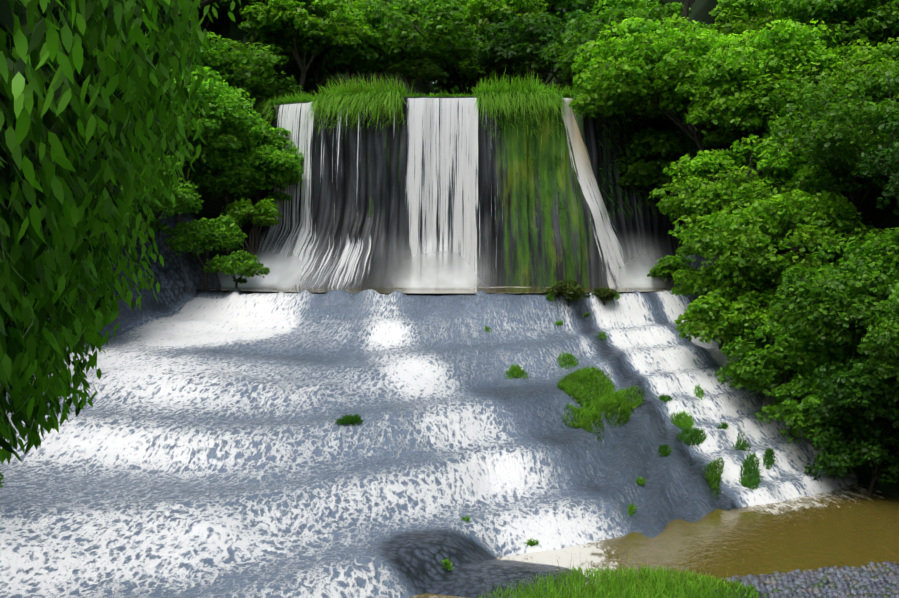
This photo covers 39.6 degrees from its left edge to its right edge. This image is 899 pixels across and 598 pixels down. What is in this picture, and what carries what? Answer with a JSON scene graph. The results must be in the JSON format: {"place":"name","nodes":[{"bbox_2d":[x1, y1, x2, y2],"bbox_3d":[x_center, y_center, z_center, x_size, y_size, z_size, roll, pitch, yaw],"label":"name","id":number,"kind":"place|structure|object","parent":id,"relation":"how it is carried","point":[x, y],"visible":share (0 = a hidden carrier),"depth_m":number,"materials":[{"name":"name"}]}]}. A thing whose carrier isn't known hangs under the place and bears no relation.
{"place":"outdoors","nodes":[
{"label":"outdoors","id":0,"kind":"place"},
{"bbox_2d":[129,0,898,497],"bbox_3d":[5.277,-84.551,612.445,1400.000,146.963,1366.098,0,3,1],"label":"hillside ground","id":1,"kind":"structure","parent":0,"point":[699,10],"depth_m":150.93,"materials":[{"name":"green plant"}]},
{"bbox_2d":[0,469,5,487],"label":"leaves","id":2,"kind":"object","parent":1,"relation":"on","point":[1,477],"visible":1,"depth_m":11.36,"materials":[{"name":"green plant"}]},
{"bbox_2d":[0,0,240,463],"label":"tree","id":3,"kind":"object","parent":1,"relation":"on","point":[53,245],"visible":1,"depth_m":5.92,"materials":[{"name":"green plant"}]},
{"bbox_2d":[123,9,227,82],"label":"tree","id":4,"kind":"object","parent":1,"relation":"on","point":[212,64],"visible":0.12,"depth_m":136.53,"materials":[{"name":"green plant"}]},
{"bbox_2d":[142,0,222,20],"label":"tree","id":5,"kind":"object","parent":1,"relation":"on","point":[201,10],"visible":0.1,"depth_m":150.88,"materials":[{"name":"green plant"}]},
{"bbox_2d":[137,0,255,29],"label":"tree","id":6,"kind":"object","parent":1,"relation":"on","point":[227,9],"visible":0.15,"depth_m":150.79,"materials":[{"name":"green plant"}]},
{"bbox_2d":[187,157,263,291],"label":"tree","id":7,"kind":"object","parent":1,"relation":"on","point":[208,184],"visible":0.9,"depth_m":130.37,"materials":[{"name":"green plant"}]},
{"bbox_2d":[185,33,305,103],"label":"tree","id":8,"kind":"object","parent":1,"relation":"on","point":[244,61],"visible":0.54,"depth_m":140.35,"materials":[{"name":"green plant"}]},
{"bbox_2d":[190,127,311,252],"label":"tree","id":9,"kind":"object","parent":1,"relation":"on","point":[278,168],"visible":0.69,"depth_m":132.62,"materials":[{"name":"green plant"}]},
{"bbox_2d":[220,197,281,292],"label":"tree","id":10,"kind":"object","parent":1,"relation":"on","point":[240,210],"visible":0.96,"depth_m":129.26,"materials":[{"name":"green plant"}]},
{"bbox_2d":[228,119,290,292],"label":"tree","id":11,"kind":"object","parent":1,"relation":"on","point":[267,141],"visible":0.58,"depth_m":135.12,"materials":[{"name":"green plant"}]},
{"bbox_2d":[220,0,314,48],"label":"tree","id":12,"kind":"object","parent":1,"relation":"on","point":[224,3],"visible":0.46,"depth_m":147.00,"materials":[{"name":"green plant"}]},
{"bbox_2d":[238,0,373,95],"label":"tree","id":13,"kind":"object","parent":1,"relation":"on","point":[274,17],"visible":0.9,"depth_m":144.85,"materials":[{"name":"green plant"}]},
{"bbox_2d":[257,0,389,93],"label":"tree","id":14,"kind":"object","parent":1,"relation":"on","point":[352,58],"visible":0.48,"depth_m":150.96,"materials":[{"name":"green plant"}]},
{"bbox_2d":[293,10,414,84],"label":"tree","id":15,"kind":"object","parent":1,"relation":"on","point":[342,67],"visible":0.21,"depth_m":154.91,"materials":[{"name":"green plant"}]},
{"bbox_2d":[331,0,421,85],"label":"tree","id":16,"kind":"object","parent":1,"relation":"on","point":[365,77],"depth_m":168.66,"materials":[{"name":"green plant"}]},
{"bbox_2d":[339,0,437,85],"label":"tree","id":17,"kind":"object","parent":1,"relation":"on","point":[384,72],"visible":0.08,"depth_m":167.04,"materials":[{"name":"green plant"}]},
{"bbox_2d":[344,0,491,94],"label":"tree","id":18,"kind":"object","parent":1,"relation":"on","point":[422,45],"visible":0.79,"depth_m":153.69,"materials":[{"name":"green plant"}]},
{"bbox_2d":[0,154,865,597],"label":"spillway","id":19,"kind":"object","parent":1,"relation":"on","point":[206,446],"visible":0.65,"depth_m":87.53,"materials":[{"name":"concrete"}]},
{"bbox_2d":[90,140,203,274],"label":"tree","id":20,"kind":"object","parent":19,"relation":"on","point":[185,202],"visible":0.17,"depth_m":119.38,"materials":[{"name":"green plant"}]},
{"bbox_2d":[152,128,229,222],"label":"tree","id":21,"kind":"object","parent":19,"relation":"on","point":[198,141],"visible":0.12,"depth_m":127.94,"materials":[{"name":"green plant"}]},
{"bbox_2d":[141,66,261,172],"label":"tree","id":22,"kind":"object","parent":19,"relation":"on","point":[226,116],"visible":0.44,"depth_m":125.48,"materials":[{"name":"green plant"}]},
{"bbox_2d":[164,214,247,288],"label":"tree","id":23,"kind":"object","parent":19,"relation":"on","point":[222,235],"visible":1,"depth_m":124.63,"materials":[{"name":"green plant"}]},
{"bbox_2d":[203,250,270,287],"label":"tree","id":24,"kind":"object","parent":19,"relation":"on","point":[249,267],"visible":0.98,"depth_m":123.29,"materials":[{"name":"green plant"}]},
{"bbox_2d":[198,286,670,292],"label":"ledge","id":25,"kind":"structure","parent":19,"relation":"on","point":[471,290],"depth_m":125.15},
{"bbox_2d":[256,98,564,287],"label":"waterfall","id":26,"kind":"structure","parent":25,"relation":"on","point":[442,144],"depth_m":130.75,"materials":[{"name":"white liquid"}]},
{"bbox_2d":[217,233,668,289],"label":"mist","id":27,"kind":"structure","parent":25,"relation":"on","point":[435,274],"depth_m":126.94,"materials":[{"name":"white liquid"}]},
{"bbox_2d":[561,98,630,286],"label":"water chute","id":28,"kind":"object","parent":25,"relation":"on","point":[584,169],"visible":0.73,"depth_m":131.07,"materials":[{"name":"white liquid"}]},
{"bbox_2d":[335,291,775,570],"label":"grass patches","id":29,"kind":"object","parent":19,"relation":"on","point":[606,399],"depth_m":98.65,"materials":[{"name":"green plant"}]},
{"bbox_2d":[591,287,617,305],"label":"bush","id":30,"kind":"object","parent":19,"relation":"on","point":[603,294],"visible":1,"depth_m":117.27,"materials":[{"name":"green plant"}]},
{"bbox_2d":[670,263,773,349],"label":"tree","id":31,"kind":"object","parent":19,"relation":"on","point":[696,282],"visible":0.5,"depth_m":113.83,"materials":[{"name":"green plant"}]},
{"bbox_2d":[669,179,782,241],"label":"tree","id":32,"kind":"object","parent":19,"relation":"on","point":[672,215],"visible":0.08,"depth_m":117.94,"materials":[{"name":"green plant"}]},
{"bbox_2d":[674,278,800,344],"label":"tree","id":33,"kind":"object","parent":19,"relation":"on","point":[706,316],"visible":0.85,"depth_m":105.81,"materials":[{"name":"green plant"}]},
{"bbox_2d":[715,322,846,436],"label":"tree","id":34,"kind":"object","parent":19,"relation":"on","point":[770,362],"visible":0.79,"depth_m":100.41,"materials":[{"name":"green plant"}]},
{"bbox_2d":[754,371,874,473],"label":"tree","id":35,"kind":"object","parent":19,"relation":"on","point":[785,403],"visible":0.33,"depth_m":96.59,"materials":[{"name":"green plant"}]},
{"bbox_2d":[414,20,464,86],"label":"tree","id":36,"kind":"object","parent":1,"relation":"on","point":[415,84],"depth_m":194.65,"materials":[{"name":"green plant"}]},
{"bbox_2d":[419,54,487,93],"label":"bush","id":37,"kind":"object","parent":1,"relation":"on","point":[447,86],"visible":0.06,"depth_m":209.07,"materials":[{"name":"green plant"}]},
{"bbox_2d":[438,0,474,93],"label":"tree","id":38,"kind":"object","parent":1,"relation":"on","point":[440,86],"depth_m":236.96,"materials":[{"name":"green plant"}]},
{"bbox_2d":[431,81,485,95],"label":"tree","id":39,"kind":"object","parent":1,"relation":"on","point":[436,86],"visible":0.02,"depth_m":249.26,"materials":[{"name":"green plant"}]},
{"bbox_2d":[428,34,489,94],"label":"tree","id":40,"kind":"object","parent":1,"relation":"on","point":[443,63],"visible":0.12,"depth_m":199.37,"materials":[{"name":"green plant"}]},
{"bbox_2d":[433,69,486,96],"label":"tree","id":41,"kind":"object","parent":1,"relation":"on","point":[467,81],"visible":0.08,"depth_m":220.43,"materials":[{"name":"green plant"}]},
{"bbox_2d":[444,81,483,95],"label":"bush","id":42,"kind":"object","parent":1,"relation":"on","point":[455,90],"visible":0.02,"depth_m":227.04,"materials":[{"name":"green plant"}]},
{"bbox_2d":[232,94,720,293],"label":"cliff face","id":43,"kind":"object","parent":1,"relation":"on","point":[570,251],"visible":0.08,"depth_m":131.87},
{"bbox_2d":[254,65,689,235],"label":"cliff top grass","id":44,"kind":"structure","parent":43,"relation":"on","point":[353,94],"depth_m":132.07,"materials":[{"name":"green plant"}]},
{"bbox_2d":[465,68,529,86],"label":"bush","id":45,"kind":"object","parent":1,"relation":"on","point":[510,81],"visible":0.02,"depth_m":230.05,"materials":[{"name":"green plant"}]},
{"bbox_2d":[460,58,543,87],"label":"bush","id":46,"kind":"object","parent":1,"relation":"on","point":[481,77],"visible":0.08,"depth_m":202.39,"materials":[{"name":"green plant"}]},
{"bbox_2d":[451,0,562,85],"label":"tree","id":47,"kind":"object","parent":1,"relation":"on","point":[488,10],"visible":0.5,"depth_m":170.31,"materials":[{"name":"green plant"}]},
{"bbox_2d":[464,11,597,86],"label":"tree","id":48,"kind":"object","parent":1,"relation":"on","point":[520,53],"visible":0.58,"depth_m":163.24,"materials":[{"name":"green plant"}]},
{"bbox_2d":[496,0,584,85],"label":"tree","id":49,"kind":"object","parent":1,"relation":"on","point":[547,9],"visible":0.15,"depth_m":179.27,"materials":[{"name":"green plant"}]},
{"bbox_2d":[517,0,606,45],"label":"tree","id":50,"kind":"object","parent":1,"relation":"on","point":[550,38],"visible":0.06,"depth_m":180.38,"materials":[{"name":"green plant"}]},
{"bbox_2d":[555,70,579,92],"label":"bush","id":51,"kind":"object","parent":1,"relation":"on","point":[563,84],"visible":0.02,"depth_m":166.09,"materials":[{"name":"green plant"}]},
{"bbox_2d":[545,280,590,306],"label":"bush","id":52,"kind":"object","parent":1,"relation":"on","point":[568,291],"visible":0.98,"depth_m":116.28,"materials":[{"name":"green plant"}]},
{"bbox_2d":[538,7,635,88],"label":"tree","id":53,"kind":"object","parent":1,"relation":"on","point":[574,16],"visible":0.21,"depth_m":155.64,"materials":[{"name":"green plant"}]},
{"bbox_2d":[539,0,664,31],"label":"tree","id":54,"kind":"object","parent":1,"relation":"on","point":[587,5],"visible":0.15,"depth_m":175.06,"materials":[{"name":"green plant"}]},
{"bbox_2d":[541,3,686,83],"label":"tree","id":55,"kind":"object","parent":1,"relation":"on","point":[566,61],"visible":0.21,"depth_m":146.02,"materials":[{"name":"green plant"}]},
{"bbox_2d":[589,0,691,25],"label":"tree","id":56,"kind":"object","parent":1,"relation":"on","point":[634,5],"visible":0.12,"depth_m":162.03,"materials":[{"name":"green plant"}]},
{"bbox_2d":[409,482,898,597],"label":"water pool","id":57,"kind":"structure","parent":1,"relation":"on","point":[854,525],"depth_m":79.32,"materials":[{"name":"brown liquid"}]},
{"bbox_2d":[568,13,770,179],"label":"tree","id":58,"kind":"object","parent":1,"relation":"on","point":[667,65],"visible":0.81,"depth_m":125.29,"materials":[{"name":"green plant"}]},
{"bbox_2d":[647,254,696,286],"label":"bush","id":59,"kind":"object","parent":1,"relation":"on","point":[668,267],"visible":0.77,"depth_m":125.02,"materials":[{"name":"green plant"}]},
{"bbox_2d":[615,127,734,191],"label":"tree","id":60,"kind":"object","parent":1,"relation":"on","point":[639,169],"visible":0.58,"depth_m":133.09,"materials":[{"name":"green plant"}]},
{"bbox_2d":[681,0,689,23],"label":"tree","id":61,"kind":"object","parent":1,"relation":"on","point":[686,9],"visible":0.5,"depth_m":149.15,"materials":[{"name":"brown plant"}]},
{"bbox_2d":[647,22,763,170],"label":"tree","id":62,"kind":"object","parent":1,"relation":"on","point":[694,28],"depth_m":142.51,"materials":[{"name":"green plant"}]},
{"bbox_2d":[699,22,726,150],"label":"tree","id":63,"kind":"object","parent":1,"relation":"on","point":[723,147],"visible":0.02,"depth_m":150.92,"materials":[{"name":"green plant"}]},
{"bbox_2d":[649,134,835,343],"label":"tree","id":64,"kind":"object","parent":1,"relation":"on","point":[710,166],"visible":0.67,"depth_m":114.43,"materials":[{"name":"green plant"}]},
{"bbox_2d":[704,0,791,132],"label":"tree","id":65,"kind":"object","parent":1,"relation":"on","point":[744,23],"visible":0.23,"depth_m":136.30,"materials":[{"name":"green plant"}]},
{"bbox_2d":[660,18,879,190],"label":"tree","id":66,"kind":"object","parent":1,"relation":"on","point":[766,96],"visible":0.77,"depth_m":116.86,"materials":[{"name":"green plant"}]},
{"bbox_2d":[668,177,883,373],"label":"tree","id":67,"kind":"object","parent":1,"relation":"on","point":[758,240],"visible":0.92,"depth_m":106.26,"materials":[{"name":"green plant"}]},
{"bbox_2d":[731,2,851,59],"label":"tree","id":68,"kind":"object","parent":1,"relation":"on","point":[754,10],"visible":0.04,"depth_m":137.44,"materials":[{"name":"green plant"}]},
{"bbox_2d":[689,561,898,597],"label":"cobble apron","id":69,"kind":"object","parent":1,"relation":"on","point":[859,582],"visible":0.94,"depth_m":69.50,"materials":[{"name":"stone"}]},
{"bbox_2d":[477,554,759,597],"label":"grass clump","id":70,"kind":"object","parent":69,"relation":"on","point":[678,590],"visible":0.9,"depth_m":67.62,"materials":[{"name":"green plant"}]},
{"bbox_2d":[784,307,865,359],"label":"tree","id":71,"kind":"object","parent":1,"relation":"on","point":[823,334],"visible":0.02,"depth_m":105.33,"materials":[{"name":"green plant"}]},
{"bbox_2d":[756,91,897,222],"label":"tree","id":72,"kind":"object","parent":1,"relation":"on","point":[857,202],"visible":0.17,"depth_m":114.83,"materials":[{"name":"green plant"}]},
{"bbox_2d":[763,0,898,66],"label":"tree","id":73,"kind":"object","parent":1,"relation":"on","point":[872,24],"visible":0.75,"depth_m":121.03,"materials":[{"name":"green plant"}]},
{"bbox_2d":[768,58,898,192],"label":"tree","id":74,"kind":"object","parent":1,"relation":"on","point":[835,128],"visible":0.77,"depth_m":103.53,"materials":[{"name":"green plant"}]},
{"bbox_2d":[770,227,898,352],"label":"tree","id":75,"kind":"object","parent":1,"relation":"on","point":[849,292],"visible":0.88,"depth_m":92.63,"materials":[{"name":"green plant"}]},
{"bbox_2d":[799,70,880,200],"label":"tree","id":76,"kind":"object","parent":1,"relation":"on","point":[874,195],"visible":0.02,"depth_m":123.98,"materials":[{"name":"green plant"}]},
{"bbox_2d":[804,414,898,493],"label":"tree","id":77,"kind":"object","parent":1,"relation":"on","point":[881,451],"visible":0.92,"depth_m":91.68,"materials":[{"name":"green plant"}]},
{"bbox_2d":[815,339,891,389],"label":"tree","id":78,"kind":"object","parent":1,"relation":"on","point":[843,356],"visible":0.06,"depth_m":97.78,"materials":[{"name":"green plant"}]},
{"bbox_2d":[813,355,898,442],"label":"tree","id":79,"kind":"object","parent":1,"relation":"on","point":[856,386],"visible":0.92,"depth_m":89.45,"materials":[{"name":"green plant"}]},
{"bbox_2d":[815,37,898,111],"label":"tree","id":80,"kind":"object","parent":1,"relation":"on","point":[864,60],"visible":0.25,"depth_m":111.12,"materials":[{"name":"green plant"}]},
{"bbox_2d":[857,286,898,380],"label":"tree","id":81,"kind":"object","parent":1,"relation":"on","point":[881,343],"visible":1,"depth_m":83.56,"materials":[{"name":"green plant"}]},
{"bbox_2d":[858,110,898,214],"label":"tree","id":82,"kind":"object","parent":1,"relation":"on","point":[893,189],"visible":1,"depth_m":92.20,"materials":[{"name":"green plant"}]},
{"bbox_2d":[884,69,898,102],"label":"tree","id":83,"kind":"object","parent":1,"relation":"on","point":[890,82],"visible":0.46,"depth_m":103.68,"materials":[{"name":"green plant"}]}
]}

